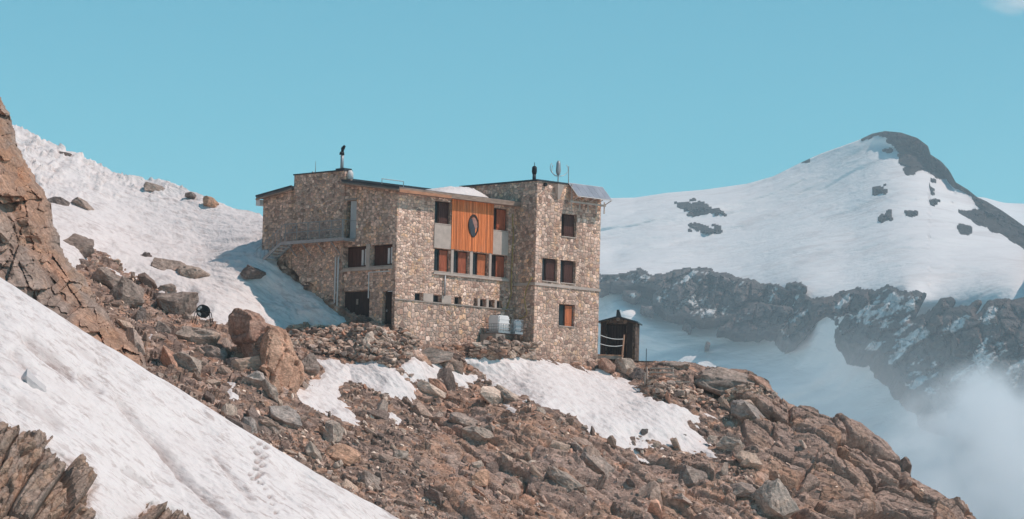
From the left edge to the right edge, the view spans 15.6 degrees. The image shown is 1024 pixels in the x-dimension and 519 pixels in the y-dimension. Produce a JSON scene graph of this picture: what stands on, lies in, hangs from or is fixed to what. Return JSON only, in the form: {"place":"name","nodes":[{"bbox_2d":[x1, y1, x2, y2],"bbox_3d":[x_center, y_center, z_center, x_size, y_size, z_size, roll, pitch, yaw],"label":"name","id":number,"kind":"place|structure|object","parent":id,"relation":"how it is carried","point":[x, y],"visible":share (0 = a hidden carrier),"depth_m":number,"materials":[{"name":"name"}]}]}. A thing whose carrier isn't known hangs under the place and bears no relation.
{"place":"outdoors","nodes":[
{"label":"outdoors","id":0,"kind":"place"},
{"bbox_2d":[0,97,145,368],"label":"cliff","id":1,"kind":"structure","parent":0,"point":[35,264],"depth_m":184.73,"materials":[{"name":"brown stone"}]},
{"bbox_2d":[12,124,345,329],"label":"snow slope","id":2,"kind":"structure","parent":0,"point":[128,220],"depth_m":212.64,"materials":[{"name":"white snow"}]},
{"bbox_2d":[47,196,69,205],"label":"boulder","id":3,"kind":"object","parent":2,"relation":"on","point":[59,200],"visible":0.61,"depth_m":214.17,"materials":[{"name":"stone"}]},
{"bbox_2d":[63,233,93,257],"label":"boulder","id":4,"kind":"object","parent":2,"relation":"on","point":[84,245],"visible":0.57,"depth_m":205.46,"materials":[{"name":"stone"}]},
{"bbox_2d":[70,197,93,209],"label":"boulder","id":5,"kind":"object","parent":2,"relation":"on","point":[79,202],"visible":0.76,"depth_m":215.29,"materials":[{"name":"stone"}]},
{"bbox_2d":[144,182,164,191],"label":"boulder","id":6,"kind":"object","parent":2,"relation":"on","point":[149,186],"visible":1,"depth_m":221.54,"materials":[{"name":"stone"}]},
{"bbox_2d":[151,257,185,270],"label":"boulder","id":7,"kind":"object","parent":2,"relation":"on","point":[162,264],"visible":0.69,"depth_m":207.79,"materials":[{"name":"stone"}]},
{"bbox_2d":[177,265,209,278],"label":"boulder","id":8,"kind":"object","parent":2,"relation":"on","point":[188,271],"visible":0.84,"depth_m":206.36,"materials":[{"name":"stone"}]},
{"bbox_2d":[203,196,218,207],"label":"boulder","id":9,"kind":"object","parent":2,"relation":"on","point":[209,201],"visible":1,"depth_m":218.64,"materials":[{"name":"stone"}]},
{"bbox_2d":[240,265,265,278],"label":"boulder","id":10,"kind":"object","parent":2,"relation":"on","point":[249,272],"visible":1,"depth_m":205.74,"materials":[{"name":"stone"}]},
{"bbox_2d":[0,277,398,518],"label":"snow field","id":11,"kind":"structure","parent":0,"point":[139,437],"depth_m":159.60,"materials":[{"name":"white snow"}]},
{"bbox_2d":[21,368,46,391],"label":"snow lump","id":12,"kind":"object","parent":11,"relation":"on","point":[29,378],"visible":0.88,"depth_m":155.13,"materials":[{"name":"white snow"}]},
{"bbox_2d":[0,421,190,518],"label":"rock outcrop","id":13,"kind":"object","parent":11,"relation":"on","point":[38,480],"visible":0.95,"depth_m":145.55,"materials":[{"name":"brown stone"}]},
{"bbox_2d":[0,0,1023,215],"label":"sky","id":14,"kind":"structure","parent":0,"point":[226,101],"materials":[{"name":"blue"}]},
{"bbox_2d":[76,249,975,518],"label":"rock slope","id":15,"kind":"structure","parent":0,"point":[881,494],"depth_m":193.71,"materials":[{"name":"brown stone"}]},
{"bbox_2d":[91,266,120,288],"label":"boulder","id":16,"kind":"object","parent":15,"relation":"on","point":[103,275],"visible":0.77,"depth_m":201.21,"materials":[{"name":"stone"}]},
{"bbox_2d":[109,276,144,306],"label":"boulder","id":17,"kind":"object","parent":15,"relation":"on","point":[127,291],"visible":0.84,"depth_m":198.95,"materials":[{"name":"stone"}]},
{"bbox_2d":[126,327,145,356],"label":"boulder","id":18,"kind":"object","parent":15,"relation":"on","point":[133,337],"visible":0.5,"depth_m":190.17,"materials":[{"name":"stone"}]},
{"bbox_2d":[131,307,146,322],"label":"boulder","id":19,"kind":"object","parent":15,"relation":"on","point":[140,314],"visible":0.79,"depth_m":195.63,"materials":[{"name":"stone"}]},
{"bbox_2d":[138,272,156,288],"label":"boulder","id":20,"kind":"object","parent":15,"relation":"on","point":[146,279],"visible":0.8,"depth_m":204.24,"materials":[{"name":"stone"}]},
{"bbox_2d":[155,320,170,333],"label":"boulder","id":21,"kind":"object","parent":15,"relation":"on","point":[161,327],"visible":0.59,"depth_m":194.42,"materials":[{"name":"stone"}]},
{"bbox_2d":[157,283,176,292],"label":"boulder","id":22,"kind":"object","parent":15,"relation":"on","point":[170,288],"visible":0.88,"depth_m":203.97,"materials":[{"name":"stone"}]},
{"bbox_2d":[160,345,178,366],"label":"boulder","id":23,"kind":"object","parent":15,"relation":"on","point":[167,358],"visible":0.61,"depth_m":187.48,"materials":[{"name":"stone"}]},
{"bbox_2d":[156,291,198,314],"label":"boulder","id":24,"kind":"object","parent":15,"relation":"on","point":[180,303],"visible":0.84,"depth_m":199.96,"materials":[{"name":"stone"}]},
{"bbox_2d":[173,352,201,375],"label":"boulder","id":25,"kind":"object","parent":15,"relation":"on","point":[189,363],"visible":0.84,"depth_m":187.10,"materials":[{"name":"stone"}]},
{"bbox_2d":[175,326,219,345],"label":"boulder","id":26,"kind":"object","parent":15,"relation":"on","point":[199,336],"visible":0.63,"depth_m":193.26,"materials":[{"name":"stone"}]},
{"bbox_2d":[192,304,213,323],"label":"cable reel","id":27,"kind":"object","parent":15,"relation":"on","point":[202,311],"visible":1,"depth_m":195.27,"materials":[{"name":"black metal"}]},
{"bbox_2d":[200,345,227,359],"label":"boulder","id":28,"kind":"object","parent":15,"relation":"on","point":[211,351],"visible":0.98,"depth_m":191.10,"materials":[{"name":"stone"}]},
{"bbox_2d":[221,403,236,416],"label":"boulder","id":29,"kind":"object","parent":15,"relation":"on","point":[228,409],"visible":0.85,"depth_m":181.10,"materials":[{"name":"stone"}]},
{"bbox_2d":[225,416,251,432],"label":"boulder","id":30,"kind":"object","parent":15,"relation":"on","point":[244,426],"visible":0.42,"depth_m":179.29,"materials":[{"name":"stone"}]},
{"bbox_2d":[231,356,260,370],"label":"boulder","id":31,"kind":"object","parent":15,"relation":"on","point":[253,363],"visible":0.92,"depth_m":189.28,"materials":[{"name":"stone"}]},
{"bbox_2d":[228,308,269,357],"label":"boulder","id":32,"kind":"object","parent":15,"relation":"on","point":[246,329],"visible":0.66,"depth_m":190.94,"materials":[{"name":"stone"}]},
{"bbox_2d":[241,417,257,433],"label":"boulder","id":33,"kind":"object","parent":15,"relation":"on","point":[251,422],"visible":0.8,"depth_m":180.70,"materials":[{"name":"stone"}]},
{"bbox_2d":[241,371,264,385],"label":"boulder","id":34,"kind":"object","parent":15,"relation":"on","point":[256,377],"visible":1,"depth_m":186.56,"materials":[{"name":"stone"}]},
{"bbox_2d":[246,406,271,435],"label":"boulder","id":35,"kind":"object","parent":15,"relation":"on","point":[251,411],"visible":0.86,"depth_m":181.54,"materials":[{"name":"stone"}]},
{"bbox_2d":[260,379,278,401],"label":"boulder","id":36,"kind":"object","parent":15,"relation":"on","point":[270,390],"visible":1,"depth_m":186.02,"materials":[{"name":"stone"}]},
{"bbox_2d":[258,416,285,432],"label":"boulder","id":37,"kind":"object","parent":15,"relation":"on","point":[268,422],"visible":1,"depth_m":181.65,"materials":[{"name":"stone"}]},
{"bbox_2d":[259,324,303,393],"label":"boulder","id":38,"kind":"object","parent":15,"relation":"on","point":[281,367],"visible":0.83,"depth_m":189.16,"materials":[{"name":"stone"}]},
{"bbox_2d":[267,405,301,428],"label":"boulder","id":39,"kind":"object","parent":15,"relation":"on","point":[286,415],"visible":0.81,"depth_m":184.01,"materials":[{"name":"stone"}]},
{"bbox_2d":[302,352,319,373],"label":"boulder","id":40,"kind":"object","parent":15,"relation":"on","point":[310,363],"visible":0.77,"depth_m":194.95,"materials":[{"name":"stone"}]},
{"bbox_2d":[304,441,322,461],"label":"boulder","id":41,"kind":"object","parent":15,"relation":"on","point":[311,449],"visible":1,"depth_m":181.68,"materials":[{"name":"stone"}]},
{"bbox_2d":[297,358,359,426],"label":"snow patch","id":42,"kind":"object","parent":15,"relation":"on","point":[322,394],"visible":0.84,"depth_m":192.53,"materials":[{"name":"white snow"}]},
{"bbox_2d":[323,420,343,442],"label":"boulder","id":43,"kind":"object","parent":15,"relation":"on","point":[335,431],"visible":0.94,"depth_m":185.53,"materials":[{"name":"stone"}]},
{"bbox_2d":[325,443,360,466],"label":"boulder","id":44,"kind":"object","parent":15,"relation":"on","point":[347,455],"visible":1,"depth_m":182.39,"materials":[{"name":"stone"}]},
{"bbox_2d":[285,322,421,367],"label":"retaining wall","id":45,"kind":"structure","parent":15,"relation":"on","point":[389,346],"depth_m":198.86,"materials":[{"name":"stone"}]},
{"bbox_2d":[357,470,380,490],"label":"boulder","id":46,"kind":"object","parent":15,"relation":"on","point":[369,479],"visible":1,"depth_m":180.58,"materials":[{"name":"stone"}]},
{"bbox_2d":[366,410,389,421],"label":"boulder","id":47,"kind":"object","parent":15,"relation":"on","point":[383,414],"visible":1,"depth_m":190.73,"materials":[{"name":"stone"}]},
{"bbox_2d":[346,360,417,402],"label":"snow patch","id":48,"kind":"object","parent":15,"relation":"on","point":[384,379],"visible":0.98,"depth_m":196.39,"materials":[{"name":"white snow"}]},
{"bbox_2d":[392,449,408,460],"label":"boulder","id":49,"kind":"object","parent":15,"relation":"on","point":[401,454],"visible":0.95,"depth_m":185.88,"materials":[{"name":"stone"}]},
{"bbox_2d":[410,400,432,419],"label":"boulder","id":50,"kind":"object","parent":15,"relation":"on","point":[418,407],"visible":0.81,"depth_m":194.28,"materials":[{"name":"stone"}]},
{"bbox_2d":[417,379,446,398],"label":"boulder","id":51,"kind":"object","parent":15,"relation":"on","point":[428,388],"visible":1,"depth_m":197.15,"materials":[{"name":"stone"}]},
{"bbox_2d":[423,488,442,505],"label":"boulder","id":52,"kind":"object","parent":15,"relation":"on","point":[431,494],"visible":1,"depth_m":181.11,"materials":[{"name":"stone"}]},
{"bbox_2d":[255,145,611,365],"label":"mountain hut","id":53,"kind":"object","parent":15,"relation":"on","point":[445,269],"visible":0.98,"depth_m":205.32,"materials":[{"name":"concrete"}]},
{"bbox_2d":[350,201,356,238],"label":"window","id":54,"kind":"structure","parent":53,"relation":"in","point":[353,203],"depth_m":203.59,"materials":[{"name":"grey glass"}]},
{"bbox_2d":[343,246,365,268],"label":"window","id":55,"kind":"structure","parent":53,"relation":"in","point":[356,255],"depth_m":203.39,"materials":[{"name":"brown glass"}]},
{"bbox_2d":[345,291,369,315],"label":"door","id":56,"kind":"structure","parent":53,"relation":"in","point":[357,302],"depth_m":202.80,"materials":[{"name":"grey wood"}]},
{"bbox_2d":[369,244,392,266],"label":"window","id":57,"kind":"structure","parent":53,"relation":"in","point":[383,253],"depth_m":201.91,"materials":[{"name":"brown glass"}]},
{"bbox_2d":[385,291,391,323],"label":"door","id":58,"kind":"structure","parent":53,"relation":"in","point":[388,308],"depth_m":201.17,"materials":[{"name":"metal"}]},
{"bbox_2d":[434,249,449,272],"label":"window","id":59,"kind":"structure","parent":53,"relation":"in","point":[440,255],"depth_m":203.25,"materials":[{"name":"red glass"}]},
{"bbox_2d":[434,201,450,225],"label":"window","id":60,"kind":"structure","parent":53,"relation":"in","point":[441,208],"depth_m":203.44,"materials":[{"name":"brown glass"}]},
{"bbox_2d":[427,186,488,197],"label":"snow heap","id":61,"kind":"object","parent":53,"relation":"on","point":[463,190],"visible":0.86,"depth_m":207.15,"materials":[{"name":"white snow"}]},
{"bbox_2d":[453,251,468,274],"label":"window","id":62,"kind":"structure","parent":53,"relation":"in","point":[460,258],"depth_m":204.24,"materials":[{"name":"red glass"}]},
{"bbox_2d":[472,253,488,276],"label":"window","id":63,"kind":"structure","parent":53,"relation":"in","point":[479,260],"depth_m":205.29,"materials":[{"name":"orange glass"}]},
{"bbox_2d":[491,255,506,278],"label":"window","id":64,"kind":"structure","parent":53,"relation":"in","point":[497,266],"depth_m":206.24,"materials":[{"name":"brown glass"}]},
{"bbox_2d":[493,208,508,231],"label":"window","id":65,"kind":"structure","parent":53,"relation":"in","point":[499,214],"depth_m":206.50,"materials":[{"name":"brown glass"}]},
{"bbox_2d":[542,258,557,282],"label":"window","id":66,"kind":"structure","parent":53,"relation":"in","point":[548,265],"depth_m":206.55,"materials":[{"name":"brown glass"}]},
{"bbox_2d":[558,304,574,327],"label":"window","id":67,"kind":"structure","parent":53,"relation":"in","point":[565,311],"depth_m":207.35,"materials":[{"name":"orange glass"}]},
{"bbox_2d":[560,260,575,284],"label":"window","id":68,"kind":"structure","parent":53,"relation":"in","point":[566,267],"depth_m":207.56,"materials":[{"name":"brown glass"}]},
{"bbox_2d":[561,214,576,237],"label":"window","id":69,"kind":"structure","parent":53,"relation":"in","point":[567,221],"depth_m":207.76,"materials":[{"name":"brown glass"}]},
{"bbox_2d":[421,348,452,363],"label":"boulder","id":70,"kind":"object","parent":15,"relation":"on","point":[434,356],"visible":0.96,"depth_m":200.43,"materials":[{"name":"stone"}]},
{"bbox_2d":[429,378,449,399],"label":"boulder","id":71,"kind":"object","parent":15,"relation":"on","point":[437,383],"visible":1,"depth_m":198.15,"materials":[{"name":"stone"}]},
{"bbox_2d":[399,349,483,400],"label":"snow patch","id":72,"kind":"object","parent":15,"relation":"on","point":[421,369],"visible":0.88,"depth_m":198.86,"materials":[{"name":"white snow"}]},
{"bbox_2d":[437,368,455,390],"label":"boulder","id":73,"kind":"object","parent":15,"relation":"on","point":[446,375],"visible":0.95,"depth_m":198.98,"materials":[{"name":"stone"}]},
{"bbox_2d":[444,359,463,374],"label":"boulder","id":74,"kind":"object","parent":15,"relation":"on","point":[458,366],"visible":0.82,"depth_m":200.69,"materials":[{"name":"stone"}]},
{"bbox_2d":[448,412,477,426],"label":"boulder","id":75,"kind":"object","parent":15,"relation":"on","point":[459,418],"visible":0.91,"depth_m":193.80,"materials":[{"name":"stone"}]},
{"bbox_2d":[461,426,493,441],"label":"boulder","id":76,"kind":"object","parent":15,"relation":"on","point":[477,433],"visible":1,"depth_m":191.56,"materials":[{"name":"stone"}]},
{"bbox_2d":[471,469,489,486],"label":"boulder","id":77,"kind":"object","parent":15,"relation":"on","point":[480,478],"visible":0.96,"depth_m":184.49,"materials":[{"name":"stone"}]},
{"bbox_2d":[479,386,502,405],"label":"boulder","id":78,"kind":"object","parent":15,"relation":"on","point":[490,394],"visible":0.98,"depth_m":197.41,"materials":[{"name":"stone"}]},
{"bbox_2d":[480,334,504,341],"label":"concrete block","id":79,"kind":"structure","parent":15,"relation":"on","point":[483,337],"depth_m":204.19,"materials":[{"name":"grey concrete"}]},
{"bbox_2d":[486,314,510,333],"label":"water tank","id":80,"kind":"object","parent":79,"relation":"on","point":[499,323],"visible":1,"depth_m":204.37,"materials":[{"name":"white plastic"}]},
{"bbox_2d":[486,461,501,473],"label":"boulder","id":81,"kind":"object","parent":15,"relation":"on","point":[493,467],"visible":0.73,"depth_m":187.79,"materials":[{"name":"stone"}]},
{"bbox_2d":[468,335,538,359],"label":"stone bank","id":82,"kind":"structure","parent":15,"relation":"on","point":[490,345],"depth_m":202.89,"materials":[{"name":"brown stone"}]},
{"bbox_2d":[511,319,522,334],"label":"water tank","id":83,"kind":"object","parent":82,"relation":"on","point":[516,326],"visible":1,"depth_m":204.70,"materials":[{"name":"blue plastic"}]},
{"bbox_2d":[494,384,519,400],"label":"boulder","id":84,"kind":"object","parent":15,"relation":"on","point":[507,394],"visible":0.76,"depth_m":197.63,"materials":[{"name":"stone"}]},
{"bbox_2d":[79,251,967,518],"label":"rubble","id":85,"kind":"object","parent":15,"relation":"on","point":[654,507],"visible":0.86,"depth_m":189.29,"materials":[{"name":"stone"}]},
{"bbox_2d":[549,440,569,450],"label":"boulder","id":86,"kind":"object","parent":15,"relation":"on","point":[554,444],"visible":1,"depth_m":191.12,"materials":[{"name":"stone"}]},
{"bbox_2d":[546,466,586,494],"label":"boulder","id":87,"kind":"object","parent":15,"relation":"on","point":[567,481],"visible":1,"depth_m":186.14,"materials":[{"name":"stone"}]},
{"bbox_2d":[465,357,716,462],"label":"snow patch","id":88,"kind":"object","parent":15,"relation":"on","point":[621,410],"visible":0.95,"depth_m":200.81,"materials":[{"name":"white snow"}]},
{"bbox_2d":[582,446,600,468],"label":"boulder","id":89,"kind":"object","parent":15,"relation":"on","point":[590,450],"visible":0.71,"depth_m":191.09,"materials":[{"name":"stone"}]},
{"bbox_2d":[580,452,614,479],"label":"boulder","id":90,"kind":"object","parent":15,"relation":"on","point":[601,465],"visible":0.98,"depth_m":190.82,"materials":[{"name":"stone"}]},
{"bbox_2d":[598,358,615,372],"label":"boulder","id":91,"kind":"object","parent":15,"relation":"on","point":[607,365],"visible":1,"depth_m":207.77,"materials":[{"name":"stone"}]},
{"bbox_2d":[598,310,641,360],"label":"shed","id":92,"kind":"structure","parent":15,"relation":"on","point":[618,326],"depth_m":213.03,"materials":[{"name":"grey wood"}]},
{"bbox_2d":[607,325,625,359],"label":"door","id":93,"kind":"structure","parent":92,"relation":"in","point":[620,329],"depth_m":213.10,"materials":[{"name":"black wood"}]},
{"bbox_2d":[615,357,635,374],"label":"boulder","id":94,"kind":"object","parent":15,"relation":"on","point":[623,365],"visible":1,"depth_m":208.40,"materials":[{"name":"stone"}]},
{"bbox_2d":[629,367,644,379],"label":"boulder","id":95,"kind":"object","parent":15,"relation":"on","point":[638,373],"visible":0.84,"depth_m":207.50,"materials":[{"name":"stone"}]},
{"bbox_2d":[639,480,662,505],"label":"boulder","id":96,"kind":"object","parent":15,"relation":"on","point":[650,490],"visible":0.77,"depth_m":189.66,"materials":[{"name":"stone"}]},
{"bbox_2d":[657,362,689,370],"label":"boulder","id":97,"kind":"object","parent":15,"relation":"on","point":[681,365],"visible":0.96,"depth_m":208.11,"materials":[{"name":"stone"}]},
{"bbox_2d":[673,493,692,505],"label":"boulder","id":98,"kind":"object","parent":15,"relation":"on","point":[681,497],"visible":1,"depth_m":189.23,"materials":[{"name":"stone"}]},
{"bbox_2d":[678,464,707,486],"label":"boulder","id":99,"kind":"object","parent":15,"relation":"on","point":[690,476],"visible":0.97,"depth_m":193.29,"materials":[{"name":"stone"}]},
{"bbox_2d":[641,375,778,405],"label":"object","id":100,"kind":"structure","parent":15,"relation":"on","point":[659,386],"depth_m":204.74,"materials":[{"name":"stone"}]},
{"bbox_2d":[646,367,689,382],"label":"wooden steps","id":101,"kind":"structure","parent":100,"relation":"on","point":[672,369],"depth_m":205.31,"materials":[{"name":"grey wood"}]},
{"bbox_2d":[694,366,754,395],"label":"boulder","id":102,"kind":"object","parent":15,"relation":"on","point":[718,380],"visible":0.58,"depth_m":207.46,"materials":[{"name":"stone"}]},
{"bbox_2d":[715,436,743,450],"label":"boulder","id":103,"kind":"object","parent":15,"relation":"on","point":[726,443],"visible":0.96,"depth_m":198.82,"materials":[{"name":"stone"}]},
{"bbox_2d":[730,482,755,497],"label":"boulder","id":104,"kind":"object","parent":15,"relation":"on","point":[741,489],"visible":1,"depth_m":191.87,"materials":[{"name":"stone"}]},
{"bbox_2d":[730,399,765,418],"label":"boulder","id":105,"kind":"object","parent":15,"relation":"on","point":[740,409],"visible":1,"depth_m":203.34,"materials":[{"name":"stone"}]},
{"bbox_2d":[735,450,762,470],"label":"boulder","id":106,"kind":"object","parent":15,"relation":"on","point":[741,455],"visible":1,"depth_m":195.58,"materials":[{"name":"stone"}]},
{"bbox_2d":[747,374,771,390],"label":"boulder","id":107,"kind":"object","parent":15,"relation":"on","point":[756,380],"visible":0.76,"depth_m":207.65,"materials":[{"name":"stone"}]},
{"bbox_2d":[754,478,799,518],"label":"boulder","id":108,"kind":"object","parent":15,"relation":"on","point":[773,499],"visible":1,"depth_m":191.06,"materials":[{"name":"stone"}]},
{"bbox_2d":[388,135,1023,518],"bbox_3d":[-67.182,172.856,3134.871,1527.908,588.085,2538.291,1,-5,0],"label":"snow mountain","id":109,"kind":"structure","parent":0,"point":[816,227],"depth_m":2760.91,"materials":[{"name":"white snow"}]},
{"bbox_2d":[599,131,1023,453],"bbox_3d":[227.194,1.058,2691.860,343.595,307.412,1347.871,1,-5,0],"label":"distant cliff","id":110,"kind":"structure","parent":0,"point":[943,367],"depth_m":2523.47,"materials":[{"name":"grey stone"}]},
{"bbox_2d":[978,197,1023,225],"bbox_3d":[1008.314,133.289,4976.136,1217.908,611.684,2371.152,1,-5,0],"label":"snow ridge","id":111,"kind":"structure","parent":0,"point":[1015,211],"depth_m":5150.98,"materials":[{"name":"white snow"}]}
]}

